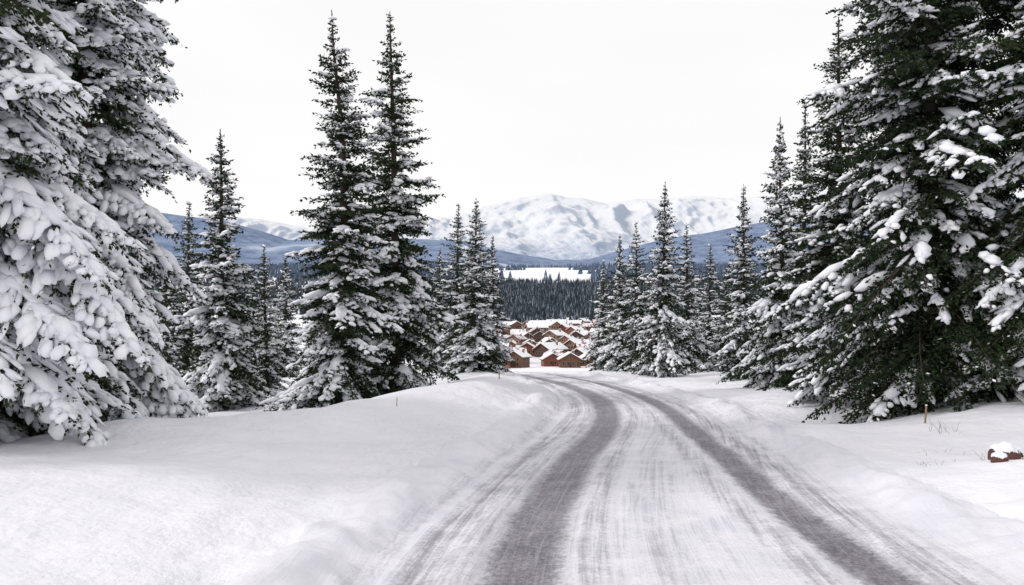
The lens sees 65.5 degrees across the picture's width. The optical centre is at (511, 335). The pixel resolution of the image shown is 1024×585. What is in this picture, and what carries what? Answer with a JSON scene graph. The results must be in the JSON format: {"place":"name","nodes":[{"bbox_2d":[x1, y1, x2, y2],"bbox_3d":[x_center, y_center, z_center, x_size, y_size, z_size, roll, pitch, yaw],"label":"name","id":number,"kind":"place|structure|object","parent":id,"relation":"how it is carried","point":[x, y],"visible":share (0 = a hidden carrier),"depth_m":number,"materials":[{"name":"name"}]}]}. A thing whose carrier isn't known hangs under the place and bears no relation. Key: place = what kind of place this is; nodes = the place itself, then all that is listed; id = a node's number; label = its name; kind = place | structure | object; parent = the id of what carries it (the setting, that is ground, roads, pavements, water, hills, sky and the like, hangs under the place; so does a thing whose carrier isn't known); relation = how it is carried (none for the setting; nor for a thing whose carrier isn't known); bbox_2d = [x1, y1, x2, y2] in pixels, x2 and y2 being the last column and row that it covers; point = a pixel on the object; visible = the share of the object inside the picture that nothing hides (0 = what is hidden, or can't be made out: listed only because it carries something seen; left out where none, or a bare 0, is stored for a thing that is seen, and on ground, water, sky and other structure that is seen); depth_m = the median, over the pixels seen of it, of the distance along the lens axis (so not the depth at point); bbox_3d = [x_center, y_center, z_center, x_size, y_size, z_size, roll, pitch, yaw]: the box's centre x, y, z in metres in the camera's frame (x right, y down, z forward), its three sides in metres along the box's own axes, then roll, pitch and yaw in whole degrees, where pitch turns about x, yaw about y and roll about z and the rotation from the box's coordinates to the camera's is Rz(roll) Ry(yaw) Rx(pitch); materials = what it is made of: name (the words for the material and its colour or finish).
{"place":"outdoors","nodes":[
{"label":"outdoors","id":0,"kind":"place"},
{"bbox_2d":[0,268,1023,584],"bbox_3d":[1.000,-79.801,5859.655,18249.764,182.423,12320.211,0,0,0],"label":"snowy ground","id":1,"kind":"structure","parent":0,"point":[220,498],"depth_m":11.20,"materials":[{"name":"white snow"}]},
{"bbox_2d":[0,0,171,446],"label":"fir tree","id":2,"kind":"object","parent":1,"relation":"on","point":[54,271],"visible":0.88,"depth_m":11.45,"materials":[{"name":"white plant"}]},
{"bbox_2d":[38,0,221,422],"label":"fir tree","id":3,"kind":"object","parent":1,"relation":"on","point":[130,136],"visible":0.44,"depth_m":16.17,"materials":[{"name":"white plant"}]},
{"bbox_2d":[136,278,196,417],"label":"fir tree","id":4,"kind":"object","parent":1,"relation":"on","point":[153,292],"visible":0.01,"depth_m":22.62,"materials":[{"name":"green plant"}]},
{"bbox_2d":[153,278,193,371],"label":"fir tree","id":5,"kind":"object","parent":1,"relation":"on","point":[173,351],"visible":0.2,"depth_m":31.38,"materials":[{"name":"green plant"}]},
{"bbox_2d":[162,201,206,391],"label":"fir tree","id":6,"kind":"object","parent":1,"relation":"on","point":[188,260],"visible":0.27,"depth_m":33.80,"materials":[{"name":"green plant"}]},
{"bbox_2d":[163,129,277,413],"bbox_3d":[-10.173,-1.821,28.028,3.969,10.958,4.383,0,0,-20],"label":"fir tree","id":7,"kind":"object","parent":1,"relation":"on","point":[218,379],"visible":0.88,"depth_m":27.67,"materials":[{"name":"green plant"}]},
{"bbox_2d":[243,266,262,368],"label":"fir tree","id":8,"kind":"object","parent":1,"relation":"on","point":[250,294],"visible":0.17,"depth_m":61.67,"materials":[{"name":"green plant"}]},
{"bbox_2d":[245,244,300,390],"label":"fir tree","id":9,"kind":"object","parent":1,"relation":"on","point":[269,353],"visible":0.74,"depth_m":35.86,"materials":[{"name":"green plant"}]},
{"bbox_2d":[258,254,308,377],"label":"fir tree","id":10,"kind":"object","parent":1,"relation":"on","point":[287,326],"visible":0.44,"depth_m":44.77,"materials":[{"name":"green plant"}]},
{"bbox_2d":[255,10,410,410],"bbox_3d":[-5.487,-3.598,25.005,4.209,13.404,4.795,0,0,39],"label":"fir tree","id":11,"kind":"object","parent":1,"relation":"on","point":[342,314],"visible":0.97,"depth_m":24.62,"materials":[{"name":"green plant"}]},
{"bbox_2d":[330,11,467,403],"bbox_3d":[-4.009,-3.777,28.008,5.449,15.246,5.410,0,0,-9],"label":"fir tree","id":12,"kind":"object","parent":1,"relation":"on","point":[399,284],"visible":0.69,"depth_m":27.51,"materials":[{"name":"green plant"}]},
{"bbox_2d":[412,251,451,371],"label":"fir tree","id":13,"kind":"object","parent":1,"relation":"on","point":[438,300],"visible":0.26,"depth_m":42.64,"materials":[{"name":"green plant"}]},
{"bbox_2d":[428,203,482,371],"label":"fir tree","id":14,"kind":"object","parent":1,"relation":"on","point":[448,336],"visible":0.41,"depth_m":39.80,"materials":[{"name":"green plant"}]},
{"bbox_2d":[149,273,767,322],"bbox_3d":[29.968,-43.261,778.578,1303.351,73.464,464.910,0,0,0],"label":"distant forest","id":15,"kind":"object","parent":1,"relation":"on","point":[529,300],"visible":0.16,"depth_m":706.79,"materials":[{"name":"plant"}]},
{"bbox_2d":[441,199,509,376],"bbox_3d":[-1.745,-1.923,35.856,3.218,8.554,3.652,0,0,11],"label":"fir tree","id":16,"kind":"object","parent":1,"relation":"on","point":[472,345],"visible":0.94,"depth_m":35.66,"materials":[{"name":"green plant"}]},
{"bbox_2d":[480,234,514,372],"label":"fir tree","id":17,"kind":"object","parent":1,"relation":"on","point":[494,291],"visible":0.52,"depth_m":40.82,"materials":[{"name":"green plant"}]},
{"bbox_2d":[510,322,521,328],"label":"walls","id":18,"kind":"structure","parent":1,"relation":"on","point":[515,324],"depth_m":499.92,"materials":[{"name":"brown wood"}]},
{"bbox_2d":[509,336,525,344],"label":"walls","id":19,"kind":"structure","parent":1,"relation":"on","point":[515,339],"depth_m":393.79,"materials":[{"name":"brown wood"}]},
{"bbox_2d":[509,334,527,338],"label":"roof snow","id":20,"kind":"structure","parent":19,"relation":"on","point":[519,336],"depth_m":396.44,"materials":[{"name":"white snow"}]},
{"bbox_2d":[510,352,529,367],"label":"walls","id":21,"kind":"structure","parent":1,"relation":"on","point":[520,361],"depth_m":263.37,"materials":[{"name":"brown wood"}]},
{"bbox_2d":[508,350,531,356],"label":"roof snow","id":22,"kind":"structure","parent":21,"relation":"on","point":[522,354],"depth_m":264.90,"materials":[{"name":"white snow"}]},
{"bbox_2d":[513,354,529,364],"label":"windows","id":23,"kind":"structure","parent":21,"relation":"attached to","point":[523,360],"depth_m":263.66,"materials":[{"name":"black glass"}]},
{"bbox_2d":[522,344,534,356],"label":"walls","id":24,"kind":"structure","parent":1,"relation":"on","point":[530,349],"depth_m":333.94,"materials":[{"name":"red wood"}]},
{"bbox_2d":[179,262,886,280],"bbox_3d":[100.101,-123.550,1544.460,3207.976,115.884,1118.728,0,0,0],"label":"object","id":25,"kind":"object","parent":1,"relation":"on","point":[591,269],"visible":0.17,"depth_m":1173.74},
{"bbox_2d":[534,332,543,342],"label":"walls","id":26,"kind":"structure","parent":1,"relation":"on","point":[537,338],"depth_m":405.11,"materials":[{"name":"brown wood"}]},
{"bbox_2d":[541,354,558,366],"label":"walls","id":27,"kind":"structure","parent":1,"relation":"on","point":[549,359],"depth_m":281.51,"materials":[{"name":"red wood"}]},
{"bbox_2d":[539,352,558,359],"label":"roof snow","id":28,"kind":"structure","parent":27,"relation":"on","point":[546,355],"depth_m":283.06,"materials":[{"name":"white snow"}]},
{"bbox_2d":[535,345,565,356],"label":"walls","id":29,"kind":"structure","parent":1,"relation":"on","point":[538,349],"depth_m":330.45,"materials":[{"name":"brown wood"}]},
{"bbox_2d":[532,343,568,349],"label":"roof","id":30,"kind":"structure","parent":29,"relation":"on","point":[547,348],"depth_m":331.07,"materials":[{"name":"white wood"}]},
{"bbox_2d":[532,342,568,349],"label":"roof snow","id":31,"kind":"structure","parent":30,"relation":"on","point":[552,345],"depth_m":331.46,"materials":[{"name":"white snow"}]},
{"bbox_2d":[544,332,560,341],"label":"walls","id":32,"kind":"structure","parent":1,"relation":"on","point":[547,335],"depth_m":391.65,"materials":[{"name":"brown wood"}]},
{"bbox_2d":[548,322,559,329],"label":"walls","id":33,"kind":"structure","parent":1,"relation":"on","point":[553,328],"depth_m":473.36,"materials":[{"name":"brown wood"}]},
{"bbox_2d":[565,341,573,351],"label":"walls","id":34,"kind":"structure","parent":1,"relation":"on","point":[568,344],"depth_m":338.81,"materials":[{"name":"brown wood"}]},
{"bbox_2d":[559,354,580,367],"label":"walls","id":35,"kind":"structure","parent":1,"relation":"on","point":[566,359],"depth_m":264.32,"materials":[{"name":"brown wood"}]},
{"bbox_2d":[559,357,578,364],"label":"windows","id":36,"kind":"structure","parent":35,"relation":"attached to","point":[563,363],"depth_m":264.25,"materials":[{"name":"black glass"}]},
{"bbox_2d":[557,351,582,359],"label":"roof snow","id":37,"kind":"structure","parent":35,"relation":"on","point":[563,355],"depth_m":263.98,"materials":[{"name":"white snow"}]},
{"bbox_2d":[572,350,582,355],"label":"walls","id":38,"kind":"structure","parent":1,"relation":"on","point":[579,353],"depth_m":309.45,"materials":[{"name":"brown wood"}]},
{"bbox_2d":[572,332,583,337],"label":"walls","id":39,"kind":"structure","parent":1,"relation":"on","point":[577,335],"depth_m":415.82,"materials":[{"name":"brown wood"}]},
{"bbox_2d":[581,356,593,365],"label":"walls","id":40,"kind":"structure","parent":1,"relation":"on","point":[584,364],"depth_m":285.57,"materials":[{"name":"brown wood"}]},
{"bbox_2d":[579,260,615,370],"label":"fir tree","id":41,"kind":"object","parent":1,"relation":"on","point":[602,329],"visible":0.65,"depth_m":52.81,"materials":[{"name":"green plant"}]},
{"bbox_2d":[596,235,634,371],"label":"fir tree","id":42,"kind":"object","parent":1,"relation":"on","point":[611,349],"visible":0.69,"depth_m":49.78,"materials":[{"name":"green plant"}]},
{"bbox_2d":[612,221,651,374],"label":"fir tree","id":43,"kind":"object","parent":1,"relation":"on","point":[630,335],"visible":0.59,"depth_m":45.90,"materials":[{"name":"green plant"}]},
{"bbox_2d":[630,182,694,377],"bbox_3d":[7.891,-2.375,41.966,3.965,11.450,3.591,0,0,41],"label":"fir tree","id":44,"kind":"object","parent":1,"relation":"on","point":[661,352],"visible":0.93,"depth_m":41.60,"materials":[{"name":"green plant"}]},
{"bbox_2d":[671,223,720,373],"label":"fir tree","id":45,"kind":"object","parent":1,"relation":"on","point":[691,315],"visible":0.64,"depth_m":45.76,"materials":[{"name":"green plant"}]},
{"bbox_2d":[694,244,728,370],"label":"fir tree","id":46,"kind":"object","parent":1,"relation":"on","point":[710,303],"visible":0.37,"depth_m":49.80,"materials":[{"name":"green plant"}]},
{"bbox_2d":[695,268,737,371],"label":"fir tree","id":47,"kind":"object","parent":1,"relation":"on","point":[720,321],"visible":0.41,"depth_m":47.24,"materials":[{"name":"green plant"}]},
{"bbox_2d":[709,184,766,380],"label":"fir tree","id":48,"kind":"object","parent":1,"relation":"on","point":[728,354],"visible":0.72,"depth_m":37.78,"materials":[{"name":"green plant"}]},
{"bbox_2d":[716,119,812,387],"bbox_3d":[10.175,-2.505,30.023,3.756,11.391,3.402,0,0,-21],"label":"fir tree","id":49,"kind":"object","parent":1,"relation":"on","point":[770,332],"visible":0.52,"depth_m":29.77,"materials":[{"name":"green plant"}]},
{"bbox_2d":[743,103,830,371],"bbox_3d":[11.869,-3.314,33.083,3.886,12.604,4.236,0,0,-39],"label":"fir tree","id":50,"kind":"object","parent":1,"relation":"on","point":[804,154],"visible":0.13,"depth_m":32.83,"materials":[{"name":"green plant"}]},
{"bbox_2d":[737,17,891,390],"bbox_3d":[10.990,-3.812,27.063,5.627,13.777,5.667,0,0,-11],"label":"fir tree","id":51,"kind":"object","parent":1,"relation":"on","point":[822,255],"visible":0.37,"depth_m":26.73,"materials":[{"name":"green plant"}]},
{"bbox_2d":[764,0,1023,423],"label":"fir tree","id":52,"kind":"object","parent":1,"relation":"on","point":[913,56],"visible":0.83,"depth_m":19.12,"materials":[{"name":"green plant"}]},
{"bbox_2d":[820,0,1023,386],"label":"fir tree","id":53,"kind":"object","parent":1,"relation":"on","point":[836,231],"visible":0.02,"depth_m":23.60,"materials":[{"name":"green plant"}]},
{"bbox_2d":[924,405,927,422],"bbox_3d":[8.301,1.730,15.998,0.046,0.681,0.044,2,3,0],"label":"wooden stake","id":54,"kind":"object","parent":1,"relation":"on","point":[925,417],"visible":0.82,"depth_m":15.98,"materials":[{"name":"brown wood"}]},
{"bbox_2d":[929,417,962,433],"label":"dry twigs","id":55,"kind":"object","parent":1,"relation":"on","point":[941,427],"visible":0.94,"depth_m":15.23,"materials":[{"name":"brown plant"}]},
{"bbox_2d":[926,0,1023,407],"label":"fir tree","id":56,"kind":"object","parent":1,"relation":"on","point":[1011,122],"visible":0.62,"depth_m":18.14,"materials":[{"name":"green plant"}]},
{"bbox_2d":[990,451,1008,462],"bbox_3d":[7.142,1.829,11.701,0.260,0.259,0.230,0,0,-16],"label":"rock","id":57,"kind":"object","parent":1,"relation":"on","point":[997,456],"visible":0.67,"depth_m":11.62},
{"bbox_2d":[987,441,1020,459],"bbox_3d":[7.483,1.834,12.101,0.426,0.448,0.414,0,0,-32],"label":"rock","id":58,"kind":"object","parent":1,"relation":"on","point":[1009,449],"visible":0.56,"depth_m":12.01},
{"bbox_2d":[1014,446,1023,456],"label":"snow","id":59,"kind":"structure","parent":1,"relation":"on","point":[1019,448],"depth_m":12.49,"materials":[{"name":"white snow"}]},
{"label":"walls","id":60,"kind":"object","parent":1,"relation":"on","visible":0},
{"bbox_2d":[573,342,597,347],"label":"roof snow","id":61,"kind":"structure","parent":60,"relation":"on","point":[581,344],"depth_m":327.40,"materials":[{"name":"white snow"}]},
{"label":"walls","id":62,"kind":"object","parent":1,"relation":"on","visible":0},
{"bbox_2d":[506,347,526,352],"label":"roof snow","id":63,"kind":"structure","parent":62,"relation":"on","point":[517,348],"depth_m":306.50,"materials":[{"name":"white snow"}]},
{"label":"walls","id":64,"kind":"object","parent":1,"relation":"on","visible":0},
{"bbox_2d":[546,319,565,323],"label":"roof snow","id":65,"kind":"structure","parent":64,"relation":"on","point":[561,321],"depth_m":510.68,"materials":[{"name":"white snow"}]},
{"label":"walls","id":66,"kind":"object","parent":1,"relation":"on","visible":0},
{"bbox_2d":[579,323,593,326],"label":"roof snow","id":67,"kind":"structure","parent":66,"relation":"on","point":[585,324],"depth_m":494.69,"materials":[{"name":"white snow"}]},
{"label":"walls","id":68,"kind":"object","parent":1,"relation":"on","visible":0},
{"bbox_2d":[524,323,548,327],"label":"roof snow","id":69,"kind":"structure","parent":68,"relation":"on","point":[539,325],"depth_m":448.47,"materials":[{"name":"white snow"}]},
{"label":"walls","id":70,"kind":"object","parent":1,"relation":"on","visible":0},
{"bbox_2d":[567,320,581,323],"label":"roof snow","id":71,"kind":"structure","parent":70,"relation":"on","point":[575,321],"depth_m":507.68,"materials":[{"name":"white snow"}]},
{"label":"walls","id":72,"kind":"object","parent":1,"relation":"on","visible":0},
{"bbox_2d":[528,320,547,322],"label":"roof snow","id":73,"kind":"structure","parent":72,"relation":"on","point":[536,321],"depth_m":490.64,"materials":[{"name":"white snow"}]},
{"bbox_2d":[39,0,1023,228],"label":"sky","id":74,"kind":"structure","parent":0,"point":[604,101],"materials":[{"name":"white"}]},
{"bbox_2d":[147,198,1021,267],"bbox_3d":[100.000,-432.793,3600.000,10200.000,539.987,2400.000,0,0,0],"label":"forested hill","id":75,"kind":"structure","parent":0,"point":[249,242],"depth_m":3547.43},
{"bbox_2d":[197,183,1023,259],"bbox_3d":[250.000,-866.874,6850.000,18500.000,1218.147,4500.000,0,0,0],"label":"snowy mountain","id":76,"kind":"structure","parent":0,"point":[553,226],"depth_m":6493.86,"materials":[{"name":"white snow"}]},
{"bbox_2d":[227,371,1023,584],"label":"road","id":77,"kind":"structure","parent":0,"point":[572,478],"depth_m":9.58,"materials":[{"name":"white snow"}]},
{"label":"roof","id":78,"kind":"object","parent":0,"visible":0},
{"bbox_2d":[570,347,592,352],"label":"roof snow","id":79,"kind":"structure","parent":78,"relation":"on","point":[583,350],"depth_m":310.47,"materials":[{"name":"white snow"}]},
{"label":"roof","id":80,"kind":"object","parent":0,"visible":0},
{"bbox_2d":[543,330,567,335],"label":"roof snow","id":81,"kind":"structure","parent":80,"relation":"on","point":[558,333],"depth_m":393.59,"materials":[{"name":"white snow"}]},
{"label":"roof","id":82,"kind":"object","parent":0,"visible":0},
{"bbox_2d":[543,321,559,325],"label":"roof snow","id":83,"kind":"structure","parent":82,"relation":"on","point":[549,323],"depth_m":474.57,"materials":[{"name":"white snow"}]},
{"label":"roof","id":84,"kind":"object","parent":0,"visible":0},
{"bbox_2d":[545,349,565,352],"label":"roof snow","id":85,"kind":"structure","parent":84,"relation":"on","point":[556,350],"depth_m":315.30,"materials":[{"name":"white snow"}]},
{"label":"roof","id":86,"kind":"object","parent":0,"visible":0},
{"bbox_2d":[563,339,587,343],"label":"roof snow","id":87,"kind":"structure","parent":86,"relation":"on","point":[576,340],"depth_m":339.92,"materials":[{"name":"white snow"}]}
]}

